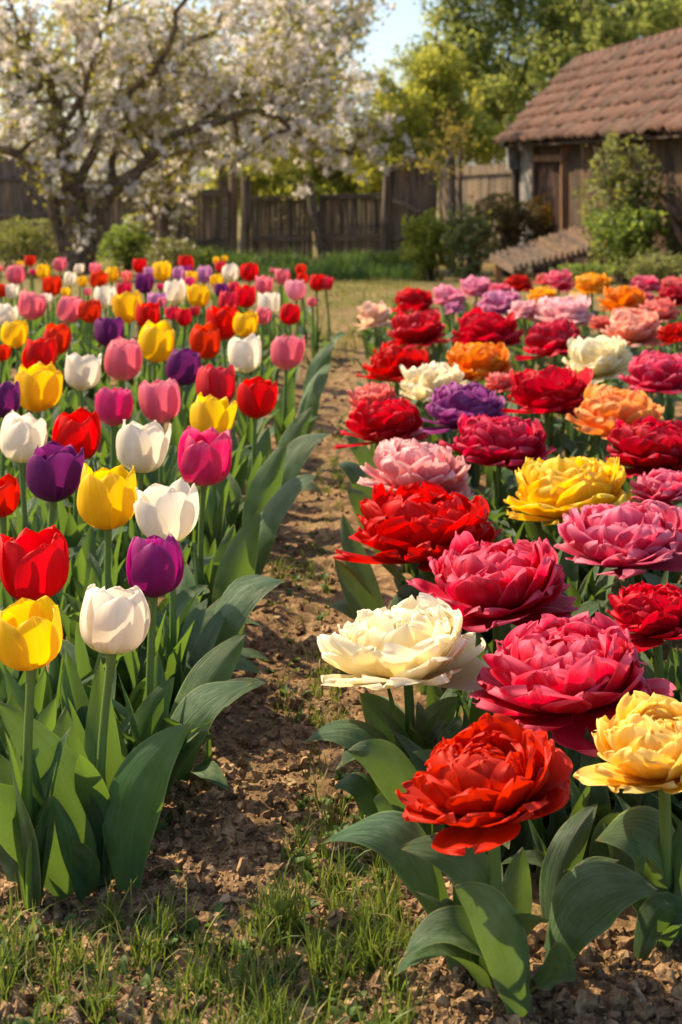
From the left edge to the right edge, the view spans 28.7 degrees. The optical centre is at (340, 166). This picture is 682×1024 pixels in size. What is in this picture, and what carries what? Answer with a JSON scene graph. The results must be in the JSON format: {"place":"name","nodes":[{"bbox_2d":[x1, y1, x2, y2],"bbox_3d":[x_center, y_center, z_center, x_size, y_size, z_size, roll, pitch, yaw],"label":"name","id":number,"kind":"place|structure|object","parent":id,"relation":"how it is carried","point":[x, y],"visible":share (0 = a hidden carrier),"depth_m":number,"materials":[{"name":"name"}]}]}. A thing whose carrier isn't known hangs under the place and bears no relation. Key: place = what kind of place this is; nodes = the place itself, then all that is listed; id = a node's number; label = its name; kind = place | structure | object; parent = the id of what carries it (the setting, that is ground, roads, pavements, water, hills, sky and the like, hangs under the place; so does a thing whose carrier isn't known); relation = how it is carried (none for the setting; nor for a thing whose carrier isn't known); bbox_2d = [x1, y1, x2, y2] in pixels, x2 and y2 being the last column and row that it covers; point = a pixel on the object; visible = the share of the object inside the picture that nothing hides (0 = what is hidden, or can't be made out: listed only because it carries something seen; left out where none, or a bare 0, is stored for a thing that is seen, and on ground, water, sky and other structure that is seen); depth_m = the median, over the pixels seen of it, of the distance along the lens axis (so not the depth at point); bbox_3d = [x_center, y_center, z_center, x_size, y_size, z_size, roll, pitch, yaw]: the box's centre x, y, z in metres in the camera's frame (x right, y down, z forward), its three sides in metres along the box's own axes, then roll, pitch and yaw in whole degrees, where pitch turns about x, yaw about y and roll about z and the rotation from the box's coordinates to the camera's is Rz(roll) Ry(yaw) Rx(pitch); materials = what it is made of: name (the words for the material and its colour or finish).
{"place":"outdoors","nodes":[
{"label":"outdoors","id":0,"kind":"place"},
{"bbox_2d":[183,244,423,280],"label":"tall grass","id":1,"kind":"structure","parent":0,"point":[354,266],"depth_m":20.81,"materials":[{"name":"green plant"}]},
{"bbox_2d":[9,270,629,365],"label":"lawn grass","id":2,"kind":"structure","parent":0,"point":[396,283],"depth_m":12.46,"materials":[{"name":"green plant"}]},
{"bbox_2d":[0,0,640,182],"label":"sky","id":3,"kind":"structure","parent":0,"point":[402,21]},
{"bbox_2d":[0,183,681,1023],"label":"ground","id":4,"kind":"structure","parent":0,"point":[290,533],"depth_m":3.33,"materials":[{"name":"soil"}]},
{"bbox_2d":[0,473,19,610],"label":"tulip","id":5,"kind":"object","parent":4,"relation":"on","point":[9,493],"visible":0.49,"depth_m":3.01,"materials":[{"name":"red plant"}]},
{"bbox_2d":[1,319,27,415],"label":"tulip","id":6,"kind":"object","parent":4,"relation":"on","point":[14,334],"visible":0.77,"depth_m":5.95,"materials":[{"name":"yellow plant"}]},
{"bbox_2d":[0,154,40,186],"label":"board fence","id":7,"kind":"object","parent":4,"relation":"on","point":[10,171],"visible":0.05,"depth_m":25.75,"materials":[{"name":"brown wood"}]},
{"bbox_2d":[0,409,46,539],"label":"tulip","id":8,"kind":"object","parent":4,"relation":"on","point":[22,437],"visible":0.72,"depth_m":3.65,"materials":[{"name":"white plant"}]},
{"bbox_2d":[0,215,58,276],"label":"bush","id":9,"kind":"object","parent":4,"relation":"on","point":[21,237],"visible":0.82,"depth_m":20.37,"materials":[{"name":"green plant"}]},
{"bbox_2d":[14,289,45,364],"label":"tulip","id":10,"kind":"object","parent":4,"relation":"on","point":[31,305],"visible":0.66,"depth_m":7.05,"materials":[{"name":"pink plant"}]},
{"bbox_2d":[0,184,62,257],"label":"picket fence","id":11,"kind":"object","parent":4,"relation":"on","point":[15,200],"visible":0.23,"depth_m":24.89,"materials":[{"name":"brown wood"}]},
{"bbox_2d":[0,381,72,506],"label":"tulip","id":12,"kind":"object","parent":4,"relation":"on","point":[10,395],"visible":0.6,"depth_m":4.22,"materials":[{"name":"purple plant"}]},
{"bbox_2d":[11,361,62,514],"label":"tulip","id":13,"kind":"object","parent":4,"relation":"on","point":[41,386],"visible":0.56,"depth_m":4.43,"materials":[{"name":"yellow plant"}]},
{"bbox_2d":[22,335,57,442],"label":"tulip","id":14,"kind":"object","parent":4,"relation":"on","point":[43,351],"visible":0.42,"depth_m":5.21,"materials":[{"name":"red plant"}]},
{"bbox_2d":[0,524,93,751],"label":"tulip","id":15,"kind":"object","parent":4,"relation":"on","point":[34,565],"visible":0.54,"depth_m":2.49,"materials":[{"name":"red plant"}]},
{"bbox_2d":[26,440,84,628],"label":"tulip","id":16,"kind":"object","parent":4,"relation":"on","point":[53,472],"visible":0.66,"depth_m":3.21,"materials":[{"name":"purple plant"}]},
{"bbox_2d":[65,352,101,459],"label":"tulip","id":17,"kind":"object","parent":4,"relation":"on","point":[82,373],"visible":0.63,"depth_m":4.83,"materials":[{"name":"white plant"}]},
{"bbox_2d":[52,407,141,557],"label":"tulip","id":18,"kind":"object","parent":4,"relation":"on","point":[78,429],"visible":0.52,"depth_m":3.73,"materials":[{"name":"red plant"}]},
{"bbox_2d":[77,463,136,589],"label":"tulip","id":19,"kind":"object","parent":4,"relation":"on","point":[106,498],"visible":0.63,"depth_m":2.99,"materials":[{"name":"yellow plant"}]},
{"bbox_2d":[84,316,134,407],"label":"tulip","id":20,"kind":"object","parent":4,"relation":"on","point":[107,330],"visible":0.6,"depth_m":6.10,"materials":[{"name":"purple plant"}]},
{"bbox_2d":[95,386,132,469],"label":"tulip","id":21,"kind":"object","parent":4,"relation":"on","point":[113,408],"visible":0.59,"depth_m":4.20,"materials":[{"name":"pink plant"}]},
{"bbox_2d":[100,336,142,452],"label":"tulip","id":22,"kind":"object","parent":4,"relation":"on","point":[123,359],"visible":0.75,"depth_m":5.20,"materials":[{"name":"pink plant"}]},
{"bbox_2d":[95,213,154,275],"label":"bush","id":23,"kind":"object","parent":4,"relation":"on","point":[125,242],"visible":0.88,"depth_m":20.69,"materials":[{"name":"green plant"}]},
{"bbox_2d":[83,179,172,257],"bbox_3d":[-4.132,0.986,24.979,2.015,1.549,0.072,0,0,0],"label":"board fence","id":24,"kind":"object","parent":4,"relation":"on","point":[113,214],"visible":0.1,"depth_m":24.99,"materials":[{"name":"brown wood"}]},
{"bbox_2d":[112,290,150,386],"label":"tulip","id":25,"kind":"object","parent":4,"relation":"on","point":[124,304],"visible":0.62,"depth_m":7.11,"materials":[{"name":"yellow plant"}]},
{"bbox_2d":[93,419,187,578],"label":"tulip","id":26,"kind":"object","parent":4,"relation":"on","point":[141,449],"visible":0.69,"depth_m":3.56,"materials":[{"name":"white plant"}]},
{"bbox_2d":[138,320,173,380],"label":"tulip","id":27,"kind":"object","parent":4,"relation":"on","point":[156,342],"visible":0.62,"depth_m":5.68,"materials":[{"name":"yellow plant"}]},
{"bbox_2d":[138,378,180,489],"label":"tulip","id":28,"kind":"object","parent":4,"relation":"on","point":[160,402],"visible":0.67,"depth_m":4.27,"materials":[{"name":"pink plant"}]},
{"bbox_2d":[0,0,339,189],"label":"leafy tree","id":29,"kind":"object","parent":4,"relation":"on","point":[223,184],"visible":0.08,"depth_m":30.36,"materials":[{"name":"white plant"}]},
{"bbox_2d":[141,231,205,277],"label":"bush","id":30,"kind":"object","parent":4,"relation":"on","point":[177,250],"visible":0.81,"depth_m":19.89,"materials":[{"name":"green plant"}]},
{"bbox_2d":[85,535,268,796],"bbox_3d":[-0.307,0.953,2.571,0.345,0.513,0.176,0,0,-21],"label":"tulip","id":31,"kind":"object","parent":4,"relation":"on","point":[209,691],"visible":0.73,"depth_m":2.53,"materials":[{"name":"green plant"}]},
{"bbox_2d":[166,348,200,481],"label":"tulip","id":32,"kind":"object","parent":4,"relation":"on","point":[183,365],"visible":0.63,"depth_m":4.91,"materials":[{"name":"purple plant"}]},
{"bbox_2d":[0,0,390,276],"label":"blossom tree","id":33,"kind":"object","parent":4,"relation":"on","point":[76,234],"visible":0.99,"depth_m":19.22,"materials":[{"name":"white plant"}]},
{"bbox_2d":[189,321,220,365],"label":"tulip","id":34,"kind":"object","parent":4,"relation":"on","point":[204,341],"visible":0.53,"depth_m":5.74,"materials":[{"name":"red plant"}]},
{"bbox_2d":[0,414,412,1023],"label":"weeds","id":35,"kind":"object","parent":4,"relation":"on","point":[146,980],"visible":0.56,"depth_m":2.08,"materials":[{"name":"green plant"}]},
{"bbox_2d":[133,477,284,714],"bbox_3d":[-0.255,0.943,3.025,0.292,0.534,0.514,0,0,18],"label":"tulip","id":36,"kind":"object","parent":4,"relation":"on","point":[241,589],"visible":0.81,"depth_m":2.94,"materials":[{"name":"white plant"}]},
{"bbox_2d":[190,392,236,550],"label":"tulip","id":37,"kind":"object","parent":4,"relation":"on","point":[209,411],"visible":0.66,"depth_m":3.90,"materials":[{"name":"yellow plant"}]},
{"bbox_2d":[195,364,235,456],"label":"tulip","id":38,"kind":"object","parent":4,"relation":"on","point":[219,383],"visible":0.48,"depth_m":4.52,"materials":[{"name":"red plant"}]},
{"bbox_2d":[0,724,439,1023],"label":"grass","id":39,"kind":"structure","parent":4,"relation":"on","point":[267,924],"depth_m":1.99,"materials":[{"name":"green plant"}]},
{"bbox_2d":[206,304,238,367],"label":"tulip","id":40,"kind":"object","parent":4,"relation":"on","point":[221,319],"visible":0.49,"depth_m":6.37,"materials":[{"name":"red plant"}]},
{"bbox_2d":[228,157,237,256],"bbox_3d":[-2.022,0.792,24.908,0.185,1.937,0.170,0,0,15],"label":"fence post","id":41,"kind":"object","parent":4,"relation":"on","point":[233,214],"visible":0.74,"depth_m":24.84,"materials":[{"name":"brown wood"}]},
{"bbox_2d":[179,189,228,255],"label":"fence","id":42,"kind":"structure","parent":41,"relation":"attached to","point":[218,218],"depth_m":24.89,"materials":[{"name":"brown wood"}]},
{"bbox_2d":[240,175,250,257],"bbox_3d":[-1.771,0.953,24.708,0.195,1.615,0.180,0,0,15],"label":"fence post","id":43,"kind":"object","parent":4,"relation":"on","point":[245,236],"visible":0.86,"depth_m":24.64,"materials":[{"name":"brown wood"}]},
{"bbox_2d":[178,425,317,608],"bbox_3d":[-0.225,0.937,3.684,0.272,0.546,0.742,0,0,10],"label":"tulip","id":44,"kind":"object","parent":4,"relation":"on","point":[204,459],"visible":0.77,"depth_m":3.43,"materials":[{"name":"green plant"}]},
{"bbox_2d":[228,333,279,449],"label":"tulip","id":45,"kind":"object","parent":4,"relation":"on","point":[244,355],"visible":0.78,"depth_m":5.28,"materials":[{"name":"white plant"}]},
{"bbox_2d":[85,0,441,262],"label":"blossom tree","id":46,"kind":"object","parent":4,"relation":"on","point":[356,20],"visible":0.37,"depth_m":22.21,"materials":[{"name":"white plant"}]},
{"bbox_2d":[251,196,312,257],"bbox_3d":[-1.107,1.154,24.978,1.164,1.213,0.071,0,0,0],"label":"board fence","id":47,"kind":"object","parent":4,"relation":"on","point":[268,231],"visible":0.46,"depth_m":24.99,"materials":[{"name":"brown wood"}]},
{"bbox_2d":[237,376,331,533],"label":"tulip","id":48,"kind":"object","parent":4,"relation":"on","point":[256,397],"visible":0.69,"depth_m":4.35,"materials":[{"name":"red plant"}]},
{"bbox_2d":[197,130,382,220],"bbox_3d":[-1.156,0.525,38.106,6.079,4.072,4.191,0,0,-19],"label":"leafy tree","id":49,"kind":"object","parent":4,"relation":"on","point":[334,182],"visible":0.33,"depth_m":36.75,"materials":[{"name":"green plant"}]},
{"bbox_2d":[270,334,334,445],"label":"tulip","id":50,"kind":"object","parent":4,"relation":"on","point":[286,353],"visible":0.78,"depth_m":5.44,"materials":[{"name":"green plant"}]},
{"bbox_2d":[266,312,356,730],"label":"path grass","id":51,"kind":"structure","parent":4,"relation":"on","point":[322,672],"depth_m":3.39,"materials":[{"name":"green plant"}]},
{"bbox_2d":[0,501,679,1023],"bbox_3d":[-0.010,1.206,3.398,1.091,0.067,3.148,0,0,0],"label":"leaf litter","id":52,"kind":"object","parent":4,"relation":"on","point":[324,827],"visible":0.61,"depth_m":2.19,"materials":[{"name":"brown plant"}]},
{"bbox_2d":[0,323,681,1023],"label":"soil clods","id":53,"kind":"object","parent":4,"relation":"on","point":[582,1005],"visible":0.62,"depth_m":2.11,"materials":[{"name":"brown soil"}]},
{"bbox_2d":[318,193,382,257],"bbox_3d":[0.187,1.123,24.928,1.230,1.275,0.071,0,0,5],"label":"board fence","id":54,"kind":"object","parent":4,"relation":"on","point":[342,231],"visible":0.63,"depth_m":24.93,"materials":[{"name":"brown wood"}]},
{"bbox_2d":[336,381,401,468],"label":"double tulip","id":55,"kind":"object","parent":4,"relation":"on","point":[371,392],"visible":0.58,"depth_m":5.05,"materials":[{"name":"pink plant"}]},
{"bbox_2d":[353,301,391,355],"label":"double tulip","id":56,"kind":"object","parent":4,"relation":"on","point":[372,314],"visible":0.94,"depth_m":7.96,"materials":[{"name":"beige plant"}]},
{"bbox_2d":[334,397,427,478],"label":"double tulip","id":57,"kind":"object","parent":4,"relation":"on","point":[378,422],"visible":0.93,"depth_m":4.55,"materials":[{"name":"red plant"}]},
{"bbox_2d":[355,342,428,399],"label":"double tulip","id":58,"kind":"object","parent":4,"relation":"on","point":[386,361],"visible":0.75,"depth_m":5.92,"materials":[{"name":"red plant"}]},
{"bbox_2d":[305,592,489,834],"bbox_3d":[0.109,1.017,2.468,0.348,0.386,0.420,0,0,0],"label":"double tulip","id":59,"kind":"object","parent":4,"relation":"on","point":[409,643],"visible":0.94,"depth_m":2.43,"materials":[{"name":"beige plant"}]},
{"bbox_2d":[336,437,473,576],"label":"double tulip","id":60,"kind":"object","parent":4,"relation":"on","point":[398,462],"visible":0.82,"depth_m":3.85,"materials":[{"name":"pink plant"}]},
{"bbox_2d":[383,155,439,253],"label":"capped gate","id":61,"kind":"structure","parent":4,"relation":"on","point":[413,192],"depth_m":24.54,"materials":[{"name":"brown wood"}]},
{"bbox_2d":[328,480,501,619],"bbox_3d":[0.157,1.003,3.339,0.541,0.414,0.400,0,0,27],"label":"double tulip","id":62,"kind":"object","parent":4,"relation":"on","point":[415,522],"visible":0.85,"depth_m":3.23,"materials":[{"name":"red plant"}]},
{"bbox_2d":[391,287,438,314],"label":"double tulip","id":63,"kind":"object","parent":4,"relation":"on","point":[410,300],"visible":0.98,"depth_m":8.78,"materials":[{"name":"red plant"}]},
{"bbox_2d":[387,309,450,363],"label":"double tulip","id":64,"kind":"object","parent":4,"relation":"on","point":[425,329],"visible":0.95,"depth_m":7.25,"materials":[{"name":"red plant"}]},
{"bbox_2d":[397,207,456,281],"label":"shrub","id":65,"kind":"object","parent":4,"relation":"on","point":[425,244],"visible":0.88,"depth_m":18.39,"materials":[{"name":"green plant"}]},
{"bbox_2d":[346,7,519,213],"bbox_3d":[2.126,-0.797,28.973,4.210,5.342,2.702,0,0,-18],"label":"leafy tree","id":66,"kind":"object","parent":4,"relation":"on","point":[427,93],"visible":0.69,"depth_m":28.78,"materials":[{"name":"green plant"}]},
{"bbox_2d":[399,361,468,442],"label":"double tulip","id":67,"kind":"object","parent":4,"relation":"on","point":[423,382],"visible":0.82,"depth_m":5.41,"materials":[{"name":"beige plant"}]},
{"bbox_2d":[396,101,475,251],"bbox_3d":[1.444,0.187,20.018,1.220,2.358,0.888,0,0,0],"label":"sapling","id":68,"kind":"object","parent":4,"relation":"on","point":[452,139],"visible":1,"depth_m":20.00,"materials":[{"name":"plant"}]},
{"bbox_2d":[419,380,511,474],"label":"double tulip","id":69,"kind":"object","parent":4,"relation":"on","point":[451,404],"visible":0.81,"depth_m":4.89,"materials":[{"name":"purple plant"}]},
{"bbox_2d":[439,203,499,281],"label":"shrub","id":70,"kind":"object","parent":4,"relation":"on","point":[472,244],"visible":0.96,"depth_m":17.91,"materials":[{"name":"green plant"}]},
{"bbox_2d":[440,163,511,262],"bbox_3d":[2.383,0.849,23.628,0.059,1.822,1.751,0,0,-41],"label":"board fence","id":71,"kind":"object","parent":4,"relation":"on","point":[482,181],"visible":0.27,"depth_m":23.56,"materials":[{"name":"brown wood"}]},
{"bbox_2d":[446,342,520,408],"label":"double tulip","id":72,"kind":"object","parent":4,"relation":"on","point":[477,362],"visible":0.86,"depth_m":5.95,"materials":[{"name":"orange plant"}]},
{"bbox_2d":[452,305,524,345],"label":"double tulip","id":73,"kind":"object","parent":4,"relation":"on","point":[479,325],"visible":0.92,"depth_m":7.09,"materials":[{"name":"red plant"}]},
{"bbox_2d":[320,713,657,1016],"bbox_3d":[0.233,1.015,1.962,0.463,0.390,0.297,0,0,-19],"label":"double tulip","id":74,"kind":"object","parent":4,"relation":"on","point":[483,785],"visible":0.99,"depth_m":1.93,"materials":[{"name":"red plant"}]},
{"bbox_2d":[395,0,583,164],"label":"leafy tree","id":75,"kind":"object","parent":4,"relation":"on","point":[509,88],"visible":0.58,"depth_m":33.59,"materials":[{"name":"green plant"}]},
{"bbox_2d":[405,531,579,653],"bbox_3d":[0.326,1.004,2.871,0.370,0.412,0.353,0,0,0],"label":"double tulip","id":76,"kind":"object","parent":4,"relation":"on","point":[486,586],"visible":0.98,"depth_m":2.81,"materials":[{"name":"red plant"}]},
{"bbox_2d":[439,413,555,529],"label":"double tulip","id":77,"kind":"object","parent":4,"relation":"on","point":[509,442],"visible":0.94,"depth_m":4.20,"materials":[{"name":"red plant"}]},
{"bbox_2d":[476,287,520,314],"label":"double tulip","id":78,"kind":"object","parent":4,"relation":"on","point":[497,301],"visible":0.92,"depth_m":8.71,"materials":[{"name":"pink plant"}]},
{"bbox_2d":[469,192,553,275],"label":"bush","id":79,"kind":"object","parent":4,"relation":"on","point":[507,218],"visible":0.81,"depth_m":20.32,"materials":[{"name":"green plant"}]},
{"bbox_2d":[501,364,592,456],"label":"double tulip","id":80,"kind":"object","parent":4,"relation":"on","point":[548,390],"visible":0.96,"depth_m":5.12,"materials":[{"name":"red plant"}]},
{"bbox_2d":[490,226,606,283],"bbox_3d":[2.707,1.159,16.519,1.361,0.721,2.627,0,0,44],"label":"shelter","id":81,"kind":"object","parent":4,"relation":"on","point":[569,244],"visible":0.77,"depth_m":16.36,"materials":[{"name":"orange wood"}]},
{"bbox_2d":[514,317,584,368],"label":"double tulip","id":82,"kind":"object","parent":4,"relation":"on","point":[545,339],"visible":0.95,"depth_m":6.73,"materials":[{"name":"red plant"}]},
{"bbox_2d":[526,294,594,325],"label":"double tulip","id":83,"kind":"object","parent":4,"relation":"on","point":[576,312],"visible":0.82,"depth_m":8.10,"materials":[{"name":"pink plant"}]},
{"bbox_2d":[503,455,640,577],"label":"double tulip","id":84,"kind":"object","parent":4,"relation":"on","point":[552,490],"visible":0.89,"depth_m":3.60,"materials":[{"name":"yellow plant"}]},
{"bbox_2d":[469,611,675,804],"bbox_3d":[0.411,1.011,2.350,0.370,0.398,0.324,0,0,0],"label":"double tulip","id":85,"kind":"object","parent":4,"relation":"on","point":[565,681],"visible":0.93,"depth_m":2.29,"materials":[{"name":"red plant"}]},
{"bbox_2d":[492,27,681,281],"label":"shed","id":86,"kind":"structure","parent":4,"relation":"on","point":[580,102],"depth_m":18.85,"materials":[{"name":"tile"}]},
{"bbox_2d":[539,161,559,273],"bbox_3d":[3.252,0.835,20.592,0.061,1.830,1.468,0,0,-7],"label":"door","id":87,"kind":"structure","parent":86,"relation":"in","point":[549,172],"depth_m":20.57,"materials":[{"name":"brown wood"}]},
{"bbox_2d":[510,0,679,93],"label":"leafy tree","id":88,"kind":"object","parent":4,"relation":"on","point":[578,47],"visible":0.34,"depth_m":31.98,"materials":[{"name":"green plant"}]},
{"bbox_2d":[562,334,635,388],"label":"double tulip","id":89,"kind":"object","parent":4,"relation":"on","point":[603,355],"visible":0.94,"depth_m":6.16,"materials":[{"name":"beige plant"}]},
{"bbox_2d":[565,382,664,489],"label":"double tulip","id":90,"kind":"object","parent":4,"relation":"on","point":[601,409],"visible":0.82,"depth_m":4.76,"materials":[{"name":"orange plant"}]},
{"bbox_2d":[554,499,681,602],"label":"double tulip","id":91,"kind":"object","parent":4,"relation":"on","point":[626,539],"visible":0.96,"depth_m":3.17,"materials":[{"name":"pink plant"}]},
{"bbox_2d":[597,285,645,310],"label":"double tulip","id":92,"kind":"object","parent":4,"relation":"on","point":[625,296],"visible":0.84,"depth_m":8.74,"materials":[{"name":"orange plant"}]},
{"bbox_2d":[564,691,681,960],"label":"double tulip","id":93,"kind":"object","parent":4,"relation":"on","point":[637,737],"visible":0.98,"depth_m":2.03,"materials":[{"name":"yellow plant"}]},
{"bbox_2d":[572,125,673,284],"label":"climbing shrub","id":94,"kind":"object","parent":4,"relation":"on","point":[615,180],"visible":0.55,"depth_m":15.51,"materials":[{"name":"green plant"}]},
{"bbox_2d":[581,203,681,285],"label":"shrub","id":95,"kind":"object","parent":4,"relation":"on","point":[645,227],"visible":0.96,"depth_m":15.12,"materials":[{"name":"green plant"}]},
{"bbox_2d":[581,0,681,49],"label":"leafy tree","id":96,"kind":"object","parent":4,"relation":"on","point":[653,19],"visible":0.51,"depth_m":27.90,"materials":[{"name":"green plant"}]},
{"bbox_2d":[600,307,665,356],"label":"double tulip","id":97,"kind":"object","parent":4,"relation":"on","point":[634,328],"visible":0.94,"depth_m":7.37,"materials":[{"name":"pink plant"}]},
{"bbox_2d":[605,415,681,504],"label":"double tulip","id":98,"kind":"object","parent":4,"relation":"on","point":[646,445],"visible":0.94,"depth_m":4.12,"materials":[{"name":"red plant"}]},
{"bbox_2d":[606,580,681,678],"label":"double tulip","id":99,"kind":"object","parent":4,"relation":"on","point":[648,616],"visible":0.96,"depth_m":2.62,"materials":[{"name":"red plant"}]},
{"bbox_2d":[613,250,681,291],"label":"herb","id":100,"kind":"object","parent":4,"relation":"on","point":[663,268],"visible":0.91,"depth_m":13.09,"materials":[{"name":"green plant"}]},
{"bbox_2d":[617,349,681,421],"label":"double tulip","id":101,"kind":"object","parent":4,"relation":"on","point":[659,372],"visible":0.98,"depth_m":5.56,"materials":[{"name":"pink plant"}]},
{"bbox_2d":[630,468,681,583],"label":"double tulip","id":102,"kind":"object","parent":4,"relation":"on","point":[662,485],"visible":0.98,"depth_m":3.65,"materials":[{"name":"pink plant"}]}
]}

